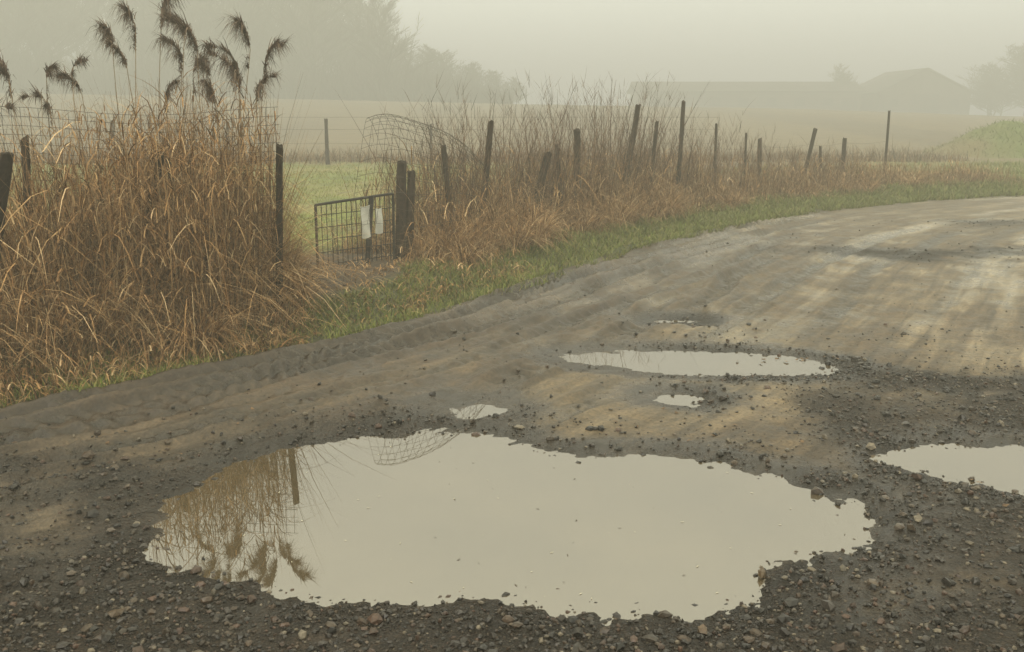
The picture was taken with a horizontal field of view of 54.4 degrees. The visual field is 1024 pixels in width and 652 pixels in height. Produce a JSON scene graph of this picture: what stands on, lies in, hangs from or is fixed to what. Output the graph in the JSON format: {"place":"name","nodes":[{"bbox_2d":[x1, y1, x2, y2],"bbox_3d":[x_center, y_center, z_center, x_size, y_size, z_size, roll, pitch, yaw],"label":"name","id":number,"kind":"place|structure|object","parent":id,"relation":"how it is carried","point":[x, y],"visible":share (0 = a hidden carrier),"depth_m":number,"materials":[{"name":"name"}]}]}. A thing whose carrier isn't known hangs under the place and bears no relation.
{"place":"outdoors","nodes":[
{"label":"outdoors","id":0,"kind":"place"},
{"bbox_2d":[0,93,1023,651],"bbox_3d":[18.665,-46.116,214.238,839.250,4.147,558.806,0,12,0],"label":"ground","id":1,"kind":"structure","parent":0,"point":[786,287],"depth_m":5.91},
{"bbox_2d":[0,152,13,259],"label":"fence post","id":2,"kind":"object","parent":1,"relation":"on","point":[6,160],"visible":0.9,"depth_m":6.13,"materials":[{"name":"brown wood"}]},
{"bbox_2d":[0,97,22,206],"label":"common reed","id":3,"kind":"object","parent":1,"relation":"on","point":[9,104],"visible":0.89,"depth_m":7.08,"materials":[{"name":"plant"}]},
{"bbox_2d":[20,135,35,271],"bbox_3d":[-3.473,-0.632,7.177,0.126,1.473,0.084,0,12,0],"label":"fence post","id":4,"kind":"object","parent":1,"relation":"on","point":[25,139],"visible":0.34,"depth_m":7.04,"materials":[{"name":"brown wood"}]},
{"bbox_2d":[0,49,70,193],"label":"common reed","id":5,"kind":"object","parent":1,"relation":"on","point":[4,70],"visible":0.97,"depth_m":7.26,"materials":[{"name":"plant"}]},
{"bbox_2d":[7,61,73,218],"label":"common reed","id":6,"kind":"object","parent":1,"relation":"on","point":[48,71],"visible":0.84,"depth_m":7.29,"materials":[{"name":"plant"}]},
{"bbox_2d":[15,80,117,235],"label":"common reed","id":7,"kind":"object","parent":1,"relation":"on","point":[37,95],"visible":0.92,"depth_m":7.34,"materials":[{"name":"plant"}]},
{"bbox_2d":[50,65,95,254],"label":"common reed","id":8,"kind":"object","parent":1,"relation":"on","point":[60,75],"visible":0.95,"depth_m":7.23,"materials":[{"name":"plant"}]},
{"bbox_2d":[68,52,97,218],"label":"common reed","id":9,"kind":"object","parent":1,"relation":"on","point":[80,61],"visible":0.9,"depth_m":7.49,"materials":[{"name":"plant"}]},
{"bbox_2d":[85,16,146,183],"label":"common reed","id":10,"kind":"object","parent":1,"relation":"on","point":[105,31],"visible":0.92,"depth_m":7.38,"materials":[{"name":"plant"}]},
{"bbox_2d":[108,608,124,617],"bbox_3d":[-1.279,0.925,3.217,0.054,0.027,0.045,-10,16,-40],"label":"rock","id":11,"kind":"object","parent":1,"relation":"on","point":[116,613],"visible":1,"depth_m":3.20,"materials":[{"name":"stone"}]},
{"bbox_2d":[107,0,149,180],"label":"common reed","id":12,"kind":"object","parent":1,"relation":"on","point":[127,10],"visible":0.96,"depth_m":7.38,"materials":[{"name":"plant"}]},
{"bbox_2d":[101,38,159,196],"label":"common reed","id":13,"kind":"object","parent":1,"relation":"on","point":[117,50],"visible":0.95,"depth_m":7.09,"materials":[{"name":"plant"}]},
{"bbox_2d":[0,106,285,313],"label":"wire fence","id":14,"kind":"object","parent":1,"relation":"on","point":[68,119],"visible":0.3,"depth_m":7.18,"materials":[{"name":"metal"}]},
{"bbox_2d":[130,150,165,298],"bbox_3d":[-2.665,-0.572,7.140,0.464,1.370,0.073,0,12,0],"label":"fence post","id":15,"kind":"object","parent":1,"relation":"on","point":[158,161],"visible":0.17,"depth_m":7.02,"materials":[{"name":"brown wood"}]},
{"bbox_2d":[132,0,186,146],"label":"common reed","id":16,"kind":"object","parent":1,"relation":"on","point":[166,3],"visible":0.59,"depth_m":7.57,"materials":[{"name":"plant"}]},
{"bbox_2d":[147,30,191,286],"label":"common reed","id":17,"kind":"object","parent":1,"relation":"on","point":[178,54],"visible":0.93,"depth_m":7.40,"materials":[{"name":"plant"}]},
{"bbox_2d":[164,76,187,181],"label":"common reed","id":18,"kind":"object","parent":1,"relation":"on","point":[169,87],"visible":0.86,"depth_m":7.31,"materials":[{"name":"plant"}]},
{"bbox_2d":[151,52,236,207],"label":"common reed","id":19,"kind":"object","parent":1,"relation":"on","point":[193,83],"visible":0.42,"depth_m":7.58,"materials":[{"name":"plant"}]},
{"bbox_2d":[106,282,284,368],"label":"grass tussock","id":20,"kind":"object","parent":1,"relation":"on","point":[212,338],"depth_m":6.59,"materials":[{"name":"plant"}]},
{"bbox_2d":[150,5,242,199],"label":"common reed","id":21,"kind":"object","parent":1,"relation":"on","point":[169,19],"visible":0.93,"depth_m":7.22,"materials":[{"name":"plant"}]},
{"bbox_2d":[116,270,277,363],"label":"grass tussock","id":22,"kind":"object","parent":1,"relation":"on","point":[201,324],"depth_m":6.60,"materials":[{"name":"plant"}]},
{"bbox_2d":[159,7,245,192],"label":"common reed","id":23,"kind":"object","parent":1,"relation":"on","point":[174,16],"visible":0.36,"depth_m":7.57,"materials":[{"name":"plant"}]},
{"bbox_2d":[166,75,239,279],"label":"common reed","id":24,"kind":"object","parent":1,"relation":"on","point":[210,90],"visible":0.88,"depth_m":7.24,"materials":[{"name":"plant"}]},
{"bbox_2d":[101,264,309,359],"bbox_3d":[-2.143,-0.175,7.073,1.534,0.588,1.537,0,12,0],"label":"grass tussock","id":25,"kind":"object","parent":1,"relation":"on","point":[219,307],"depth_m":6.85,"materials":[{"name":"plant"}]},
{"bbox_2d":[0,67,434,407],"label":"dry reed bed","id":26,"kind":"object","parent":1,"relation":"on","point":[61,312],"visible":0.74,"depth_m":6.59,"materials":[{"name":"plant"}]},
{"bbox_2d":[349,114,490,226],"bbox_3d":[-0.782,-1.390,8.820,1.476,0.961,0.579,-5,13,-21],"label":"loose wire mesh","id":27,"kind":"object","parent":26,"relation":"attached to","point":[426,179],"visible":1,"depth_m":8.75,"materials":[{"name":"metal"}]},
{"bbox_2d":[184,52,252,236],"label":"common reed","id":28,"kind":"object","parent":1,"relation":"on","point":[205,68],"visible":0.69,"depth_m":7.46,"materials":[{"name":"plant"}]},
{"bbox_2d":[227,125,230,163],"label":"fence post","id":29,"kind":"object","parent":1,"relation":"on","point":[228,140],"visible":0.17,"depth_m":28.77,"materials":[{"name":"grey wood"}]},
{"bbox_2d":[0,129,717,129],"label":"field boundary wire","id":30,"kind":"object","parent":29,"relation":"attached to","point":[361,129],"visible":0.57,"depth_m":28.75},
{"bbox_2d":[189,37,274,225],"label":"common reed","id":31,"kind":"object","parent":1,"relation":"on","point":[209,46],"visible":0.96,"depth_m":7.09,"materials":[{"name":"plant"}]},
{"bbox_2d":[200,67,285,317],"bbox_3d":[-1.992,-0.961,7.322,0.706,1.846,0.475,8,14,32],"label":"common reed","id":32,"kind":"object","parent":1,"relation":"on","point":[260,85],"visible":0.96,"depth_m":7.13,"materials":[{"name":"plant"}]},
{"bbox_2d":[215,9,279,215],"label":"common reed","id":33,"kind":"object","parent":1,"relation":"on","point":[237,24],"visible":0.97,"depth_m":7.56,"materials":[{"name":"plant"}]},
{"bbox_2d":[196,42,300,237],"bbox_3d":[-1.930,-1.128,7.598,0.773,1.987,0.714,0,12,0],"label":"common reed","id":34,"kind":"object","parent":1,"relation":"on","point":[229,65],"visible":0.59,"depth_m":7.29,"materials":[{"name":"plant"}]},
{"bbox_2d":[0,35,515,103],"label":"woodland undergrowth","id":35,"kind":"object","parent":1,"relation":"on","point":[349,85],"visible":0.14,"depth_m":95.63,"materials":[{"name":"green plant"}]},
{"bbox_2d":[0,0,532,103],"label":"distant tree line","id":36,"kind":"object","parent":1,"relation":"on","point":[308,26],"visible":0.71,"depth_m":100.11,"materials":[{"name":"green plant"}]},
{"bbox_2d":[248,32,295,262],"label":"common reed","id":37,"kind":"object","parent":1,"relation":"on","point":[277,44],"visible":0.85,"depth_m":7.33,"materials":[{"name":"plant"}]},
{"bbox_2d":[276,143,282,318],"bbox_3d":[-1.726,-0.613,7.380,0.122,1.468,0.065,0,12,0],"label":"fence post","id":38,"kind":"object","parent":1,"relation":"on","point":[279,186],"visible":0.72,"depth_m":7.32,"materials":[{"name":"brown wood"}]},
{"bbox_2d":[8,163,631,255],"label":"pasture grass","id":39,"kind":"structure","parent":1,"relation":"on","point":[336,172],"depth_m":21.39,"materials":[{"name":"plant"}]},
{"bbox_2d":[324,118,329,164],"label":"fence post","id":40,"kind":"object","parent":1,"relation":"on","point":[326,138],"visible":0.85,"depth_m":28.98,"materials":[{"name":"grey wood"}]},
{"bbox_2d":[314,192,395,266],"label":"field gate","id":41,"kind":"structure","parent":1,"relation":"on","point":[366,229],"depth_m":9.78,"materials":[{"name":"metal"}]},
{"bbox_2d":[223,250,546,347],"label":"flattened grass","id":42,"kind":"structure","parent":1,"relation":"on","point":[399,269],"depth_m":8.98,"materials":[{"name":"plant"}]},
{"bbox_2d":[395,160,406,259],"bbox_3d":[-1.144,-1.117,10.245,0.148,1.162,0.106,0,12,0],"label":"fence post","id":43,"kind":"object","parent":1,"relation":"on","point":[400,213],"visible":0.77,"depth_m":10.20,"materials":[{"name":"wood"}]},
{"bbox_2d":[406,170,414,258],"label":"fence post","id":44,"kind":"object","parent":1,"relation":"on","point":[411,197],"visible":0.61,"depth_m":10.26,"materials":[{"name":"wood"}]},
{"bbox_2d":[365,108,504,247],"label":"bare shrub","id":45,"kind":"object","parent":1,"relation":"on","point":[427,207],"visible":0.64,"depth_m":11.14,"materials":[{"name":"plant"}]},
{"bbox_2d":[389,228,498,265],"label":"grass tussock","id":46,"kind":"object","parent":1,"relation":"on","point":[440,249],"depth_m":10.11,"materials":[{"name":"plant"}]},
{"bbox_2d":[331,86,561,234],"bbox_3d":[-0.495,-1.958,11.860,2.653,1.838,2.204,-8,14,-32],"label":"bare shrub","id":47,"kind":"object","parent":1,"relation":"on","point":[450,139],"visible":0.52,"depth_m":11.77,"materials":[{"name":"plant"}]},
{"bbox_2d":[441,145,452,239],"bbox_3d":[-0.708,-1.385,11.155,0.161,1.277,0.065,0,12,0],"label":"fence post","id":48,"kind":"object","parent":1,"relation":"on","point":[445,161],"visible":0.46,"depth_m":11.07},
{"bbox_2d":[391,209,527,262],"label":"grass tussock","id":49,"kind":"object","parent":1,"relation":"on","point":[462,237],"depth_m":10.28,"materials":[{"name":"plant"}]},
{"bbox_2d":[421,236,501,271],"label":"grass tussock","id":50,"kind":"object","parent":1,"relation":"on","point":[468,255],"depth_m":9.90,"materials":[{"name":"plant"}]},
{"bbox_2d":[450,404,506,418],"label":"puddle","id":51,"kind":"object","parent":1,"relation":"on","point":[480,410],"visible":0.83,"depth_m":5.50,"materials":[{"name":"liquid"}]},
{"bbox_2d":[478,120,493,224],"bbox_3d":[-0.337,-1.673,11.810,0.245,1.514,0.090,0,12,0],"label":"fence post","id":52,"kind":"object","parent":1,"relation":"on","point":[489,133],"visible":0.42,"depth_m":11.71,"materials":[{"name":"wood"}]},
{"bbox_2d":[1,141,978,164],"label":"field margin weeds","id":53,"kind":"object","parent":1,"relation":"on","point":[890,156],"visible":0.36,"depth_m":30.41,"materials":[{"name":"plant"}]},
{"bbox_2d":[440,195,547,248],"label":"grass tussock","id":54,"kind":"object","parent":1,"relation":"on","point":[494,221],"depth_m":11.42,"materials":[{"name":"plant"}]},
{"bbox_2d":[471,227,517,257],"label":"grass tussock","id":55,"kind":"object","parent":1,"relation":"on","point":[492,246],"depth_m":10.50,"materials":[{"name":"plant"}]},
{"bbox_2d":[406,75,594,228],"bbox_3d":[-0.190,-2.235,12.694,2.572,2.022,2.218,0,12,0],"label":"bare shrub","id":56,"kind":"object","parent":1,"relation":"on","point":[513,166],"visible":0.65,"depth_m":12.47,"materials":[{"name":"plant"}]},
{"bbox_2d":[12,356,1008,506],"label":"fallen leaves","id":57,"kind":"object","parent":1,"relation":"on","point":[1005,505],"visible":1,"depth_m":5.18,"materials":[{"name":"brown plant"}]},
{"bbox_2d":[469,193,553,239],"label":"grass tussock","id":58,"kind":"object","parent":1,"relation":"on","point":[517,210],"depth_m":11.66,"materials":[{"name":"plant"}]},
{"bbox_2d":[0,316,1023,651],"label":"gravel","id":59,"kind":"structure","parent":1,"relation":"on","point":[382,616],"depth_m":3.40,"materials":[{"name":"gravel"}]},
{"bbox_2d":[142,428,884,625],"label":"puddle","id":60,"kind":"object","parent":1,"relation":"on","point":[657,534],"visible":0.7,"depth_m":3.96,"materials":[{"name":"liquid"}]},
{"bbox_2d":[482,212,567,253],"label":"grass tussock","id":61,"kind":"object","parent":1,"relation":"on","point":[520,243],"depth_m":10.85,"materials":[{"name":"plant"}]},
{"bbox_2d":[478,195,589,244],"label":"grass tussock","id":62,"kind":"object","parent":1,"relation":"on","point":[537,224],"depth_m":11.49,"materials":[{"name":"plant"}]},
{"bbox_2d":[487,202,590,252],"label":"grass tussock","id":63,"kind":"object","parent":1,"relation":"on","point":[545,232],"depth_m":11.26,"materials":[{"name":"plant"}]},
{"bbox_2d":[533,152,551,217],"bbox_3d":[0.359,-1.683,12.828,0.302,1.118,0.109,0,12,0],"label":"fence post","id":64,"kind":"object","parent":1,"relation":"on","point":[542,171],"visible":0.47,"depth_m":12.75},
{"bbox_2d":[467,77,635,225],"bbox_3d":[0.446,-2.318,13.253,2.225,1.963,2.483,6,13,24],"label":"bare shrub","id":65,"kind":"object","parent":1,"relation":"on","point":[552,165],"visible":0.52,"depth_m":12.91,"materials":[{"name":"plant"}]},
{"bbox_2d":[555,144,562,218],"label":"fence post","id":66,"kind":"object","parent":1,"relation":"on","point":[558,170],"visible":0.41,"depth_m":13.05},
{"bbox_2d":[492,73,657,214],"bbox_3d":[0.917,-2.548,13.922,2.438,2.129,3.369,0,12,0],"label":"bare shrub","id":67,"kind":"object","parent":1,"relation":"on","point":[605,144],"visible":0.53,"depth_m":13.82,"materials":[{"name":"plant"}]},
{"bbox_2d":[574,128,580,210],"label":"fence post","id":68,"kind":"object","parent":1,"relation":"on","point":[576,134],"visible":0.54,"depth_m":13.39,"materials":[{"name":"wood"}]},
{"bbox_2d":[561,206,613,237],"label":"grass tussock","id":69,"kind":"object","parent":1,"relation":"on","point":[583,227],"depth_m":12.44,"materials":[{"name":"plant"}]},
{"bbox_2d":[559,199,637,231],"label":"grass tussock","id":70,"kind":"object","parent":1,"relation":"on","point":[596,219],"depth_m":12.69,"materials":[{"name":"plant"}]},
{"bbox_2d":[502,68,713,203],"bbox_3d":[1.372,-2.761,14.883,3.021,2.179,2.675,0,12,0],"label":"bare shrub","id":71,"kind":"object","parent":1,"relation":"on","point":[627,155],"visible":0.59,"depth_m":14.60,"materials":[{"name":"plant"}]},
{"bbox_2d":[571,188,665,228],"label":"grass tussock","id":72,"kind":"object","parent":1,"relation":"on","point":[622,215],"depth_m":13.27,"materials":[{"name":"plant"}]},
{"bbox_2d":[237,120,1023,279],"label":"dry grass hedge","id":73,"kind":"object","parent":1,"relation":"on","point":[891,176],"visible":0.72,"depth_m":13.50,"materials":[{"name":"plant"}]},
{"bbox_2d":[621,104,640,203],"bbox_3d":[1.713,-2.401,14.829,0.365,1.777,0.101,0,12,0],"label":"fence post","id":74,"kind":"object","parent":1,"relation":"on","point":[637,111],"visible":0.46,"depth_m":14.70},
{"bbox_2d":[601,192,677,226],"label":"grass tussock","id":75,"kind":"object","parent":1,"relation":"on","point":[638,215],"depth_m":13.57,"materials":[{"name":"plant"}]},
{"bbox_2d":[567,85,720,207],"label":"bare shrub","id":76,"kind":"object","parent":1,"relation":"on","point":[645,142],"visible":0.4,"depth_m":15.23,"materials":[{"name":"plant"}]},
{"bbox_2d":[406,141,883,227],"bbox_3d":[3.173,-2.554,16.215,0.863,0.613,14.973,9,15,37],"label":"fence wire","id":77,"kind":"object","parent":1,"relation":"on","point":[655,172],"visible":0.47,"depth_m":15.37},
{"bbox_2d":[647,121,658,188],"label":"fence post","id":78,"kind":"object","parent":1,"relation":"on","point":[655,140],"visible":0.52,"depth_m":15.04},
{"bbox_2d":[632,195,678,220],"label":"grass tussock","id":79,"kind":"object","parent":1,"relation":"on","point":[661,208],"depth_m":14.22,"materials":[{"name":"plant"}]},
{"bbox_2d":[633,188,711,219],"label":"grass tussock","id":80,"kind":"object","parent":1,"relation":"on","point":[675,208],"depth_m":14.44,"materials":[{"name":"plant"}]},
{"bbox_2d":[653,395,703,407],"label":"puddle","id":81,"kind":"object","parent":1,"relation":"on","point":[683,400],"visible":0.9,"depth_m":5.73,"materials":[{"name":"liquid"}]},
{"bbox_2d":[606,100,753,199],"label":"bare shrub","id":82,"kind":"object","parent":1,"relation":"on","point":[689,165],"visible":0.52,"depth_m":15.98,"materials":[{"name":"plant"}]},
{"bbox_2d":[612,116,748,203],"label":"bare shrub","id":83,"kind":"object","parent":1,"relation":"on","point":[713,162],"visible":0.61,"depth_m":16.55,"materials":[{"name":"plant"}]},
{"bbox_2d":[675,100,685,197],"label":"fence post","id":84,"kind":"object","parent":1,"relation":"on","point":[683,103],"visible":0.69,"depth_m":15.72,"materials":[{"name":"wood"}]},
{"bbox_2d":[558,350,838,376],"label":"puddle","id":85,"kind":"object","parent":1,"relation":"on","point":[691,363],"visible":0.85,"depth_m":6.55,"materials":[{"name":"liquid"}]},
{"bbox_2d":[676,123,775,195],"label":"bare shrub","id":86,"kind":"object","parent":1,"relation":"on","point":[742,164],"visible":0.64,"depth_m":17.60,"materials":[{"name":"plant"}]},
{"bbox_2d":[712,191,758,207],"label":"grass tussock","id":87,"kind":"object","parent":1,"relation":"on","point":[734,200],"depth_m":16.20,"materials":[{"name":"plant"}]},
{"bbox_2d":[627,82,865,110],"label":"long barn","id":88,"kind":"structure","parent":1,"relation":"on","point":[816,95],"depth_m":126.82,"materials":[{"name":"brick"}]},
{"bbox_2d":[766,98,776,105],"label":"window","id":89,"kind":"structure","parent":88,"relation":"in","point":[769,101],"depth_m":126.75,"materials":[{"name":"glass"}]},
{"bbox_2d":[841,98,857,110],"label":"barn door","id":90,"kind":"structure","parent":88,"relation":"in","point":[848,104],"depth_m":126.82,"materials":[{"name":"grey wood"}]},
{"bbox_2d":[757,138,761,194],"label":"fence post","id":91,"kind":"object","parent":1,"relation":"on","point":[759,158],"visible":0.45,"depth_m":18.33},
{"bbox_2d":[511,218,1023,337],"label":"gravel","id":92,"kind":"structure","parent":1,"relation":"on","point":[649,323],"depth_m":11.27,"materials":[{"name":"gravel"}]},
{"bbox_2d":[704,131,833,195],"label":"bare shrub","id":93,"kind":"object","parent":1,"relation":"on","point":[781,165],"visible":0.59,"depth_m":18.22,"materials":[{"name":"plant"}]},
{"bbox_2d":[762,137,853,188],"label":"bare shrub","id":94,"kind":"object","parent":1,"relation":"on","point":[812,161],"visible":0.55,"depth_m":19.24,"materials":[{"name":"plant"}]},
{"bbox_2d":[803,128,816,178],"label":"fence post","id":95,"kind":"object","parent":1,"relation":"on","point":[812,141],"visible":0.56,"depth_m":19.08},
{"bbox_2d":[793,141,892,183],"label":"bare shrub","id":96,"kind":"object","parent":1,"relation":"on","point":[846,161],"visible":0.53,"depth_m":20.00,"materials":[{"name":"plant"}]},
{"bbox_2d":[664,158,1023,197],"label":"lane side grass","id":97,"kind":"structure","parent":1,"relation":"on","point":[1008,163],"depth_m":24.77,"materials":[{"name":"plant"}]},
{"bbox_2d":[841,137,846,172],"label":"fence post","id":98,"kind":"object","parent":1,"relation":"on","point":[844,142],"visible":0.52,"depth_m":20.37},
{"bbox_2d":[827,63,863,88],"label":"bare tree","id":99,"kind":"object","parent":1,"relation":"on","point":[840,75],"visible":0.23,"depth_m":129.76,"materials":[{"name":"grey plant"}]},
{"bbox_2d":[825,176,868,191],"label":"grass tussock","id":100,"kind":"object","parent":1,"relation":"on","point":[841,185],"depth_m":18.71,"materials":[{"name":"plant"}]},
{"bbox_2d":[883,111,889,173],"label":"fence post","id":101,"kind":"object","parent":1,"relation":"on","point":[887,136],"visible":0.65,"depth_m":21.60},
{"bbox_2d":[890,171,937,186],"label":"grass tussock","id":102,"kind":"object","parent":1,"relation":"on","point":[908,181],"depth_m":19.82,"materials":[{"name":"plant"}]},
{"bbox_2d":[860,68,974,114],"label":"gabled barn","id":103,"kind":"structure","parent":1,"relation":"on","point":[925,90],"depth_m":124.82,"materials":[{"name":"brick"}]},
{"bbox_2d":[909,94,939,113],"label":"barn door","id":104,"kind":"structure","parent":103,"relation":"in","point":[919,103],"depth_m":124.85,"materials":[{"name":"grey wood"}]},
{"bbox_2d":[869,443,1023,495],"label":"puddle","id":105,"kind":"object","parent":1,"relation":"on","point":[999,468],"visible":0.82,"depth_m":4.69,"materials":[{"name":"liquid"}]},
{"bbox_2d":[952,57,1023,115],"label":"bare tree","id":106,"kind":"object","parent":1,"relation":"on","point":[984,101],"visible":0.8,"depth_m":124.12,"materials":[{"name":"grey plant"}]},
{"bbox_2d":[970,43,1023,115],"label":"bare tree","id":107,"kind":"object","parent":1,"relation":"on","point":[1017,77],"visible":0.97,"depth_m":120.78,"materials":[{"name":"grey plant"}]},
{"bbox_2d":[0,178,1023,407],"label":"verge grass","id":108,"kind":"structure","parent":0,"point":[868,199],"depth_m":10.81,"materials":[{"name":"plant"}]},
{"bbox_2d":[19,0,1023,114],"label":"sky","id":109,"kind":"structure","parent":0,"point":[695,40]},
{"bbox_2d":[922,119,1023,158],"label":"grassy bank","id":110,"kind":"structure","parent":0,"point":[1003,139],"depth_m":34.31,"materials":[{"name":"plant"}]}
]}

